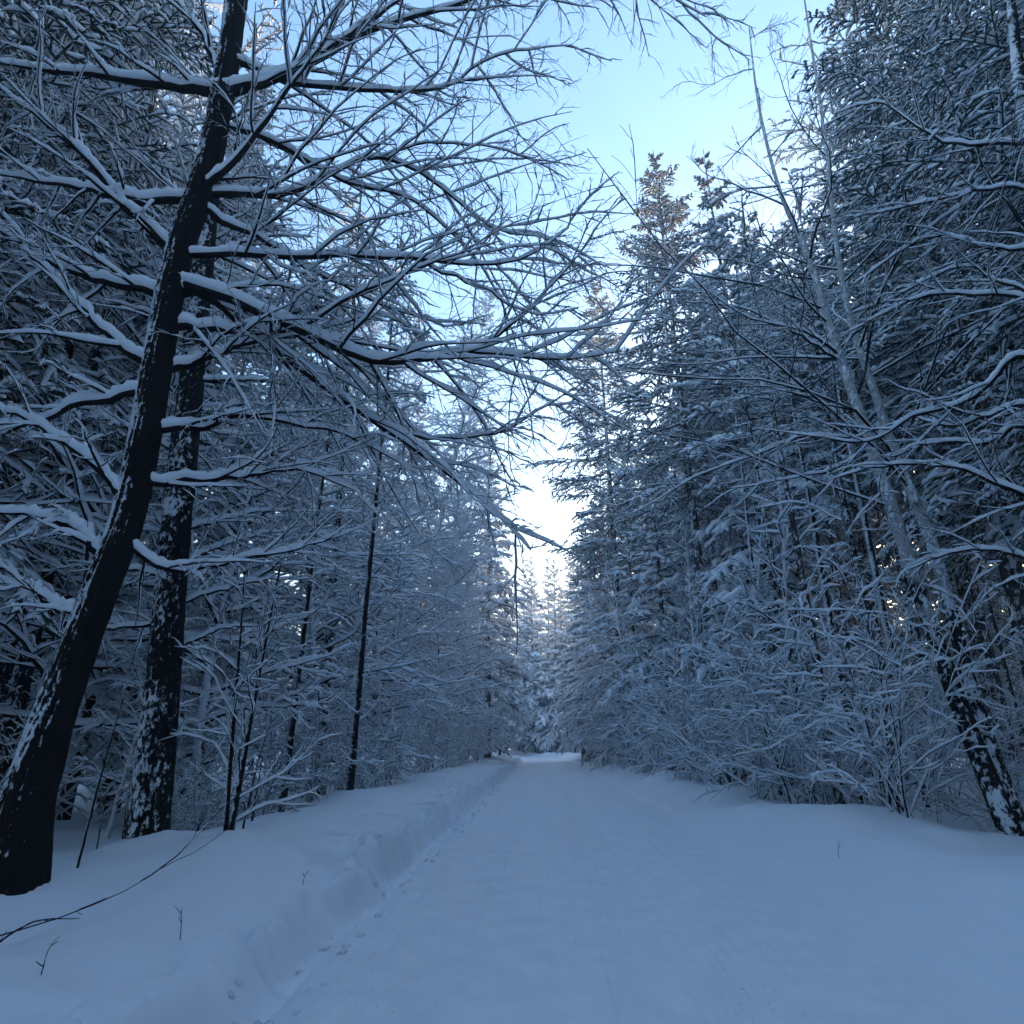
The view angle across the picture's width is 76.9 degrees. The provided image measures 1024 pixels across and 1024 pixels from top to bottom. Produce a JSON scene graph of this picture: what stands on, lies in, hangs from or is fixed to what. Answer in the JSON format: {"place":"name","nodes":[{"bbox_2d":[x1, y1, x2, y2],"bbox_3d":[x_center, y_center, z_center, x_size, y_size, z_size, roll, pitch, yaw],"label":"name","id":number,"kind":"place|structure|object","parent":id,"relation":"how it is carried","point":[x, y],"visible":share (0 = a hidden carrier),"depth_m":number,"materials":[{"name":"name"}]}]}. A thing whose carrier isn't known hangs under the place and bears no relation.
{"place":"outdoors","nodes":[
{"label":"outdoors","id":0,"kind":"place"},
{"bbox_2d":[56,751,438,813],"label":"forest ground","id":1,"kind":"structure","parent":0,"point":[80,788],"depth_m":18.58,"materials":[{"name":"white snow"}]},
{"bbox_2d":[0,0,207,352],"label":"pine tree","id":2,"kind":"object","parent":1,"relation":"on","point":[16,153],"visible":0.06,"depth_m":13.86,"materials":[{"name":"white plant"}]},
{"bbox_2d":[0,1,244,719],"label":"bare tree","id":3,"kind":"object","parent":1,"relation":"on","point":[5,671],"visible":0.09,"depth_m":13.32,"materials":[{"name":"plant"}]},
{"bbox_2d":[0,0,267,639],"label":"spruce","id":4,"kind":"object","parent":1,"relation":"on","point":[13,31],"visible":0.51,"depth_m":11.20,"materials":[{"name":"white"}]},
{"bbox_2d":[48,0,301,803],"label":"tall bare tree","id":5,"kind":"object","parent":1,"relation":"on","point":[87,792],"visible":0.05,"depth_m":19.80,"materials":[{"name":"plant"}]},
{"bbox_2d":[17,15,334,740],"bbox_3d":[-9.693,-4.030,15.475,8.790,20.616,7.898,0,-20,1],"label":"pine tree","id":6,"kind":"object","parent":1,"relation":"on","point":[221,263],"visible":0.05,"depth_m":17.70,"materials":[{"name":"white plant"}]},
{"bbox_2d":[0,752,522,1023],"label":"snow bank","id":7,"kind":"structure","parent":0,"point":[261,919],"depth_m":5.17,"materials":[{"name":"white snow"}]},
{"bbox_2d":[0,51,161,638],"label":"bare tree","id":8,"kind":"object","parent":7,"relation":"on","point":[16,271],"visible":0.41,"depth_m":9.91,"materials":[{"name":"plant"}]},
{"bbox_2d":[0,636,201,819],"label":"bare shrub","id":9,"kind":"object","parent":7,"relation":"on","point":[62,799],"visible":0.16,"depth_m":10.60,"materials":[{"name":"white plant"}]},
{"bbox_2d":[0,0,220,790],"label":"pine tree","id":10,"kind":"object","parent":7,"relation":"on","point":[21,680],"visible":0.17,"depth_m":11.52,"materials":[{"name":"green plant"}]},
{"bbox_2d":[74,534,229,838],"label":"young bare tree","id":11,"kind":"object","parent":7,"relation":"on","point":[124,775],"visible":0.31,"depth_m":9.72,"materials":[{"name":"white plant"}]},
{"bbox_2d":[0,116,306,754],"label":"tree","id":12,"kind":"object","parent":7,"relation":"on","point":[65,464],"visible":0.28,"depth_m":10.81,"materials":[{"name":"plant"}]},
{"bbox_2d":[8,88,304,819],"bbox_3d":[-7.713,-3.485,16.289,6.259,21.319,6.002,-17,-26,39],"label":"spruce","id":13,"kind":"object","parent":7,"relation":"on","point":[113,711],"visible":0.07,"depth_m":13.99,"materials":[{"name":"white"}]},
{"bbox_2d":[90,600,234,822],"bbox_3d":[-6.216,3.578,11.720,2.062,4.261,3.621,7,-21,-18],"label":"bare shrub","id":14,"kind":"object","parent":7,"relation":"on","point":[183,695],"visible":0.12,"depth_m":11.18,"materials":[{"name":"white plant"}]},
{"bbox_2d":[55,0,285,819],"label":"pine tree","id":15,"kind":"object","parent":7,"relation":"on","point":[88,704],"visible":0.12,"depth_m":17.15,"materials":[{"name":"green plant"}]},
{"bbox_2d":[110,727,257,830],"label":"bare shrub","id":16,"kind":"object","parent":7,"relation":"on","point":[211,799],"visible":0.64,"depth_m":9.09,"materials":[{"name":"white plant"}]},
{"bbox_2d":[6,0,365,838],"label":"bare tree","id":17,"kind":"object","parent":7,"relation":"on","point":[152,792],"visible":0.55,"depth_m":8.94,"materials":[{"name":"black plant"}]},
{"bbox_2d":[100,676,288,828],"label":"bare shrub","id":18,"kind":"object","parent":7,"relation":"on","point":[180,756],"visible":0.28,"depth_m":9.75,"materials":[{"name":"white plant"}]},
{"bbox_2d":[30,287,380,830],"bbox_3d":[-5.204,0.083,12.441,5.596,11.188,6.400,12,-23,-29],"label":"bare tree","id":19,"kind":"object","parent":7,"relation":"on","point":[274,706],"visible":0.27,"depth_m":11.42,"materials":[{"name":"white plant"}]},
{"bbox_2d":[75,276,402,818],"bbox_3d":[-5.946,-0.426,15.435,6.464,14.323,7.167,6,-21,-16],"label":"bare tree","id":20,"kind":"object","parent":7,"relation":"on","point":[199,674],"visible":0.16,"depth_m":14.63,"materials":[{"name":"white plant"}]},
{"bbox_2d":[61,277,418,794],"bbox_3d":[-7.657,-0.971,18.109,7.564,16.956,7.514,-14,-24,34],"label":"bare tree","id":21,"kind":"object","parent":7,"relation":"on","point":[380,547],"visible":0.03,"depth_m":17.49,"materials":[{"name":"white plant"}]},
{"bbox_2d":[152,533,343,830],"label":"sapling","id":22,"kind":"object","parent":7,"relation":"on","point":[229,732],"visible":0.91,"depth_m":7.51,"materials":[{"name":"white plant"}]},
{"bbox_2d":[200,702,328,825],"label":"bare shrub","id":23,"kind":"object","parent":7,"relation":"on","point":[272,783],"visible":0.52,"depth_m":10.89,"materials":[{"name":"white plant"}]},
{"bbox_2d":[194,624,349,818],"bbox_3d":[-5.201,4.152,13.512,2.062,4.261,3.621,-14,-24,34],"label":"bare shrub","id":24,"kind":"object","parent":7,"relation":"on","point":[304,732],"visible":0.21,"depth_m":13.63,"materials":[{"name":"white plant"}]},
{"bbox_2d":[211,465,343,814],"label":"young bare tree","id":25,"kind":"object","parent":7,"relation":"on","point":[294,649],"visible":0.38,"depth_m":12.44,"materials":[{"name":"plant"}]},
{"bbox_2d":[229,666,367,802],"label":"bare shrub","id":26,"kind":"object","parent":7,"relation":"on","point":[326,772],"visible":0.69,"depth_m":12.90,"materials":[{"name":"white plant"}]},
{"bbox_2d":[204,312,418,791],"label":"bare tree","id":27,"kind":"object","parent":7,"relation":"on","point":[284,571],"visible":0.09,"depth_m":20.49,"materials":[{"name":"white plant"}]},
{"bbox_2d":[249,311,374,811],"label":"pine tree","id":28,"kind":"object","parent":7,"relation":"on","point":[291,734],"visible":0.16,"depth_m":13.33,"materials":[{"name":"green plant"}]},
{"bbox_2d":[185,377,466,801],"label":"bare tree","id":29,"kind":"object","parent":7,"relation":"on","point":[376,605],"visible":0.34,"depth_m":15.12,"materials":[{"name":"white plant"}]},
{"bbox_2d":[223,355,447,797],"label":"bare tree","id":30,"kind":"object","parent":7,"relation":"on","point":[351,601],"visible":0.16,"depth_m":18.24,"materials":[{"name":"white plant"}]},
{"bbox_2d":[287,160,399,797],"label":"pine tree","id":31,"kind":"object","parent":7,"relation":"on","point":[328,636],"visible":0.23,"depth_m":19.34,"materials":[{"name":"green plant"}]},
{"bbox_2d":[277,188,431,639],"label":"tall bare tree","id":32,"kind":"object","parent":7,"relation":"on","point":[372,407],"visible":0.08,"depth_m":28.22,"materials":[{"name":"plant"}]},
{"bbox_2d":[283,260,441,729],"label":"tall bare tree","id":33,"kind":"object","parent":7,"relation":"on","point":[354,456],"visible":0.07,"depth_m":26.63,"materials":[{"name":"white plant"}]},
{"bbox_2d":[318,710,415,790],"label":"bare shrub","id":34,"kind":"object","parent":7,"relation":"on","point":[360,777],"visible":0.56,"depth_m":15.27,"materials":[{"name":"white plant"}]},
{"bbox_2d":[325,567,417,787],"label":"young bare tree","id":35,"kind":"object","parent":7,"relation":"on","point":[357,597],"visible":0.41,"depth_m":17.27,"materials":[{"name":"white plant"}]},
{"bbox_2d":[316,214,438,790],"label":"pine tree","id":36,"kind":"object","parent":7,"relation":"on","point":[350,781],"visible":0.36,"depth_m":14.54,"materials":[{"name":"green plant"}]},
{"bbox_2d":[280,429,480,788],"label":"bare tree","id":37,"kind":"object","parent":7,"relation":"on","point":[424,634],"visible":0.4,"depth_m":19.58,"materials":[{"name":"white plant"}]},
{"bbox_2d":[0,0,765,895],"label":"bare tree","id":38,"kind":"object","parent":7,"relation":"on","point":[28,794],"visible":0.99,"depth_m":7.59,"materials":[{"name":"black plant"}]},
{"bbox_2d":[316,440,462,780],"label":"bare tree","id":39,"kind":"object","parent":7,"relation":"on","point":[430,662],"visible":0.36,"depth_m":24.32,"materials":[{"name":"white plant"}]},
{"bbox_2d":[344,663,434,787],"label":"bare shrub","id":40,"kind":"object","parent":7,"relation":"on","point":[403,742],"visible":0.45,"depth_m":18.27,"materials":[{"name":"white plant"}]},
{"bbox_2d":[380,568,448,775],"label":"young bare tree","id":41,"kind":"object","parent":7,"relation":"on","point":[410,736],"visible":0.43,"depth_m":21.95,"materials":[{"name":"white plant"}]},
{"bbox_2d":[373,690,479,774],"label":"bare shrub","id":42,"kind":"object","parent":7,"relation":"on","point":[426,761],"visible":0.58,"depth_m":22.44,"materials":[{"name":"white plant"}]},
{"bbox_2d":[355,500,514,770],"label":"bare tree","id":43,"kind":"object","parent":7,"relation":"on","point":[471,562],"visible":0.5,"depth_m":27.70,"materials":[{"name":"white plant"}]},
{"bbox_2d":[351,291,520,779],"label":"tall bare tree","id":44,"kind":"object","parent":7,"relation":"on","point":[416,507],"visible":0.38,"depth_m":27.50,"materials":[{"name":"white plant"}]},
{"bbox_2d":[397,366,504,773],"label":"tall bare tree","id":45,"kind":"object","parent":7,"relation":"on","point":[446,569],"visible":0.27,"depth_m":31.39,"materials":[{"name":"white plant"}]},
{"bbox_2d":[404,408,511,767],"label":"tall bare tree","id":46,"kind":"object","parent":7,"relation":"on","point":[486,578],"visible":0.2,"depth_m":40.42,"materials":[{"name":"plant"}]},
{"bbox_2d":[407,542,524,766],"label":"bare tree","id":47,"kind":"object","parent":7,"relation":"on","point":[473,688],"visible":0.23,"depth_m":32.90,"materials":[{"name":"white plant"}]},
{"bbox_2d":[453,419,544,760],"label":"spruce","id":48,"kind":"object","parent":7,"relation":"on","point":[513,671],"visible":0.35,"depth_m":46.86,"materials":[{"name":"white"}]},
{"bbox_2d":[12,0,1023,698],"label":"sky","id":49,"kind":"structure","parent":0,"point":[622,95],"materials":[{"name":"blue"}]},
{"bbox_2d":[269,756,992,1023],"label":"road","id":50,"kind":"structure","parent":0,"point":[555,891],"depth_m":5.06,"materials":[{"name":"white snow"}]},
{"bbox_2d":[492,750,1023,1023],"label":"snow bank","id":51,"kind":"structure","parent":0,"point":[932,902],"depth_m":6.74,"materials":[{"name":"white snow"}]},
{"bbox_2d":[509,555,554,753],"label":"spruce","id":52,"kind":"object","parent":51,"relation":"on","point":[533,704],"visible":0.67,"depth_m":85.46,"materials":[{"name":"white"}]},
{"bbox_2d":[526,560,573,752],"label":"spruce","id":53,"kind":"object","parent":51,"relation":"on","point":[551,737],"visible":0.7,"depth_m":82.97,"materials":[{"name":"white"}]},
{"bbox_2d":[544,537,593,758],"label":"spruce","id":54,"kind":"object","parent":51,"relation":"on","point":[561,715],"visible":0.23,"depth_m":58.04,"materials":[{"name":"white"}]},
{"bbox_2d":[550,506,611,758],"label":"spruce","id":55,"kind":"object","parent":51,"relation":"on","point":[563,683],"visible":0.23,"depth_m":51.73,"materials":[{"name":"white"}]},
{"bbox_2d":[557,501,632,766],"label":"spruce","id":56,"kind":"object","parent":51,"relation":"on","point":[578,702],"visible":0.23,"depth_m":44.70,"materials":[{"name":"white"}]},
{"bbox_2d":[520,279,670,762],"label":"spruce","id":57,"kind":"object","parent":51,"relation":"on","point":[589,550],"visible":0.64,"depth_m":38.79,"materials":[{"name":"white"}]},
{"bbox_2d":[557,536,651,766],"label":"bare tree","id":58,"kind":"object","parent":51,"relation":"on","point":[610,607],"visible":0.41,"depth_m":34.65,"materials":[{"name":"white plant"}]},
{"bbox_2d":[565,462,649,770],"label":"spruce","id":59,"kind":"object","parent":51,"relation":"on","point":[591,647],"visible":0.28,"depth_m":39.35,"materials":[{"name":"white"}]},
{"bbox_2d":[584,556,670,763],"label":"young bare tree","id":60,"kind":"object","parent":51,"relation":"on","point":[608,582],"visible":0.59,"depth_m":30.70,"materials":[{"name":"white plant"}]},
{"bbox_2d":[582,461,675,763],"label":"spruce","id":61,"kind":"object","parent":51,"relation":"on","point":[626,570],"visible":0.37,"depth_m":33.00,"materials":[{"name":"white wood"}]},
{"bbox_2d":[601,410,707,770],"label":"spruce","id":62,"kind":"object","parent":51,"relation":"on","point":[638,612],"visible":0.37,"depth_m":27.91,"materials":[{"name":"white wood"}]},
{"bbox_2d":[608,662,713,773],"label":"bare shrub","id":63,"kind":"object","parent":51,"relation":"on","point":[654,757],"visible":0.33,"depth_m":23.25,"materials":[{"name":"white plant"}]},
{"bbox_2d":[599,630,735,784],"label":"bare shrub","id":64,"kind":"object","parent":51,"relation":"on","point":[696,755],"visible":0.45,"depth_m":18.62,"materials":[{"name":"white plant"}]},
{"bbox_2d":[579,150,757,784],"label":"spruce","id":65,"kind":"object","parent":51,"relation":"on","point":[659,389],"visible":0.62,"depth_m":25.91,"materials":[{"name":"white wood"}]},
{"bbox_2d":[605,605,762,785],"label":"bare shrub","id":66,"kind":"object","parent":51,"relation":"on","point":[705,727],"visible":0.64,"depth_m":16.41,"materials":[{"name":"white plant"}]},
{"bbox_2d":[631,508,740,781],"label":"young bare tree","id":67,"kind":"object","parent":51,"relation":"on","point":[675,553],"visible":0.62,"depth_m":22.70,"materials":[{"name":"white plant"}]},
{"bbox_2d":[646,311,827,777],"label":"spruce","id":68,"kind":"object","parent":51,"relation":"on","point":[676,524],"visible":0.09,"depth_m":26.58,"materials":[{"name":"white"}]},
{"bbox_2d":[451,0,1023,835],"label":"birch tree","id":69,"kind":"object","parent":51,"relation":"on","point":[1001,800],"visible":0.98,"depth_m":11.26,"materials":[{"name":"white plant"}]},
{"bbox_2d":[680,326,803,794],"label":"pine tree","id":70,"kind":"object","parent":51,"relation":"on","point":[733,480],"visible":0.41,"depth_m":20.49,"materials":[{"name":"white plant"}]},
{"bbox_2d":[688,272,816,802],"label":"pine tree","id":71,"kind":"object","parent":51,"relation":"on","point":[765,519],"visible":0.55,"depth_m":17.67,"materials":[{"name":"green plant"}]},
{"bbox_2d":[644,627,867,803],"bbox_3d":[5.835,4.583,14.427,4.626,3.875,3.896,-6,-19,36],"label":"bare shrub","id":72,"kind":"object","parent":51,"relation":"on","point":[749,763],"visible":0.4,"depth_m":13.93,"materials":[{"name":"white plant"}]},
{"bbox_2d":[679,580,832,796],"bbox_3d":[6.485,4.413,15.927,4.261,5.140,2.898,15,-24,-35],"label":"bare shrub","id":73,"kind":"object","parent":51,"relation":"on","point":[736,714],"visible":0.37,"depth_m":15.61,"materials":[{"name":"white plant"}]},
{"bbox_2d":[676,484,862,785],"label":"young bare tree","id":74,"kind":"object","parent":51,"relation":"on","point":[744,574],"visible":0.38,"depth_m":18.48,"materials":[{"name":"white plant"}]},
{"bbox_2d":[706,365,858,803],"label":"young bare tree","id":75,"kind":"object","parent":51,"relation":"on","point":[781,522],"visible":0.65,"depth_m":14.88,"materials":[{"name":"white plant"}]},
{"bbox_2d":[664,150,903,789],"bbox_3d":[8.312,-3.302,22.397,6.219,24.174,5.642,2,-20,-6],"label":"spruce","id":76,"kind":"object","parent":51,"relation":"on","point":[719,528],"visible":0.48,"depth_m":21.52,"materials":[{"name":"white wood"}]},
{"bbox_2d":[725,188,845,803],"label":"pine tree","id":77,"kind":"object","parent":51,"relation":"on","point":[839,797],"visible":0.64,"depth_m":15.16,"materials":[{"name":"white plant"}]},
{"bbox_2d":[695,210,879,761],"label":"spruce","id":78,"kind":"object","parent":51,"relation":"on","point":[705,467],"visible":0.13,"depth_m":25.23,"materials":[{"name":"white wood"}]},
{"bbox_2d":[676,541,909,808],"bbox_3d":[5.079,3.207,12.282,4.099,5.037,2.958,-17,-26,39],"label":"bare shrub","id":79,"kind":"object","parent":51,"relation":"on","point":[720,655],"visible":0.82,"depth_m":12.06,"materials":[{"name":"white plant"}]},
{"bbox_2d":[732,248,882,773],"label":"spruce","id":80,"kind":"object","parent":51,"relation":"on","point":[791,452],"visible":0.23,"depth_m":19.27,"materials":[{"name":"white"}]},
{"bbox_2d":[733,280,889,803],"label":"pine tree","id":81,"kind":"object","parent":51,"relation":"on","point":[817,555],"visible":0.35,"depth_m":16.31,"materials":[{"name":"white plant"}]},
{"bbox_2d":[751,280,886,777],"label":"pine tree","id":82,"kind":"object","parent":51,"relation":"on","point":[844,631],"visible":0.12,"depth_m":18.13,"materials":[{"name":"plant"}]},
{"bbox_2d":[663,488,982,808],"bbox_3d":[5.409,2.747,11.148,3.794,5.031,5.895,2,-20,-6],"label":"bare shrub","id":83,"kind":"object","parent":51,"relation":"on","point":[884,724],"visible":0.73,"depth_m":10.00,"materials":[{"name":"white plant"}]},
{"bbox_2d":[733,167,934,807],"bbox_3d":[8.868,-1.474,17.163,3.357,17.314,3.448,1,-20,-4],"label":"pine tree","id":84,"kind":"object","parent":51,"relation":"on","point":[871,553],"visible":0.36,"depth_m":17.60,"materials":[{"name":"white plant"}]},
{"bbox_2d":[750,630,918,809],"bbox_3d":[6.621,4.344,12.829,2.629,3.544,4.160,-14,-24,34],"label":"bare shrub","id":85,"kind":"object","parent":51,"relation":"on","point":[854,795],"visible":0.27,"depth_m":12.02,"materials":[{"name":"white plant"}]},
{"bbox_2d":[748,209,924,811],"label":"pine tree","id":86,"kind":"object","parent":51,"relation":"on","point":[842,495],"visible":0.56,"depth_m":14.27,"materials":[{"name":"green plant"}]},
{"bbox_2d":[748,0,1023,614],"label":"bare tree","id":87,"kind":"object","parent":51,"relation":"on","point":[994,413],"visible":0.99,"depth_m":9.79,"materials":[{"name":"white plant"}]},
{"bbox_2d":[757,517,1023,823],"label":"bare shrub","id":88,"kind":"object","parent":51,"relation":"on","point":[935,743],"visible":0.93,"depth_m":9.06,"materials":[{"name":"white plant"}]},
{"bbox_2d":[813,640,984,816],"bbox_3d":[7.779,4.640,12.908,2.985,3.538,4.056,-18,-22,5],"label":"bare shrub","id":89,"kind":"object","parent":51,"relation":"on","point":[945,807],"visible":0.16,"depth_m":12.25,"materials":[{"name":"white plant"}]},
{"bbox_2d":[866,634,1023,831],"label":"bare shrub","id":90,"kind":"object","parent":51,"relation":"on","point":[1013,767],"visible":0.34,"depth_m":9.85,"materials":[{"name":"white plant"}]},
{"bbox_2d":[911,649,1023,829],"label":"bare shrub","id":91,"kind":"object","parent":51,"relation":"on","point":[1020,721],"visible":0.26,"depth_m":10.72,"materials":[{"name":"white plant"}]},
{"bbox_2d":[528,750,1023,806],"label":"forest ground","id":92,"kind":"structure","parent":0,"point":[964,781],"depth_m":35.63,"materials":[{"name":"white snow"}]},
{"bbox_2d":[0,534,1023,757],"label":"wood","id":93,"kind":"object","parent":92,"relation":"on","point":[1014,686],"visible":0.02,"depth_m":73.24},
{"bbox_2d":[788,516,920,762],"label":"spruce","id":94,"kind":"object","parent":92,"relation":"on","point":[845,592],"visible":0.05,"depth_m":31.57,"materials":[{"name":"white"}]},
{"bbox_2d":[806,222,951,777],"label":"spruce","id":95,"kind":"object","parent":92,"relation":"on","point":[904,584],"visible":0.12,"depth_m":21.77,"materials":[{"name":"white"}]},
{"bbox_2d":[758,34,1018,778],"bbox_3d":[15.009,-4.578,23.772,11.556,27.104,10.384,1,-20,-1],"label":"pine tree","id":96,"kind":"object","parent":92,"relation":"on","point":[984,678],"visible":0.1,"depth_m":23.64,"materials":[{"name":"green plant"}]},
{"bbox_2d":[770,124,1023,765],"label":"pine tree","id":97,"kind":"object","parent":92,"relation":"on","point":[1005,679],"depth_m":22.46,"materials":[{"name":"brown plant"}]},
{"bbox_2d":[788,0,1023,677],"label":"spruce","id":98,"kind":"object","parent":92,"relation":"on","point":[939,494],"visible":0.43,"depth_m":18.74,"materials":[{"name":"green wood"}]},
{"bbox_2d":[840,328,1023,718],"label":"spruce","id":99,"kind":"object","parent":92,"relation":"on","point":[994,602],"visible":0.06,"depth_m":26.28,"materials":[{"name":"white"}]},
{"bbox_2d":[850,0,1023,673],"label":"spruce","id":100,"kind":"object","parent":92,"relation":"on","point":[980,35],"visible":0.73,"depth_m":13.00,"materials":[{"name":"green wood"}]},
{"bbox_2d":[862,189,1022,777],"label":"spruce","id":101,"kind":"object","parent":92,"relation":"on","point":[975,593],"depth_m":21.29,"materials":[{"name":"white"}]},
{"bbox_2d":[905,2,1023,638],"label":"spruce","id":102,"kind":"object","parent":92,"relation":"on","point":[966,512],"visible":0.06,"depth_m":18.53,"materials":[{"name":"white"}]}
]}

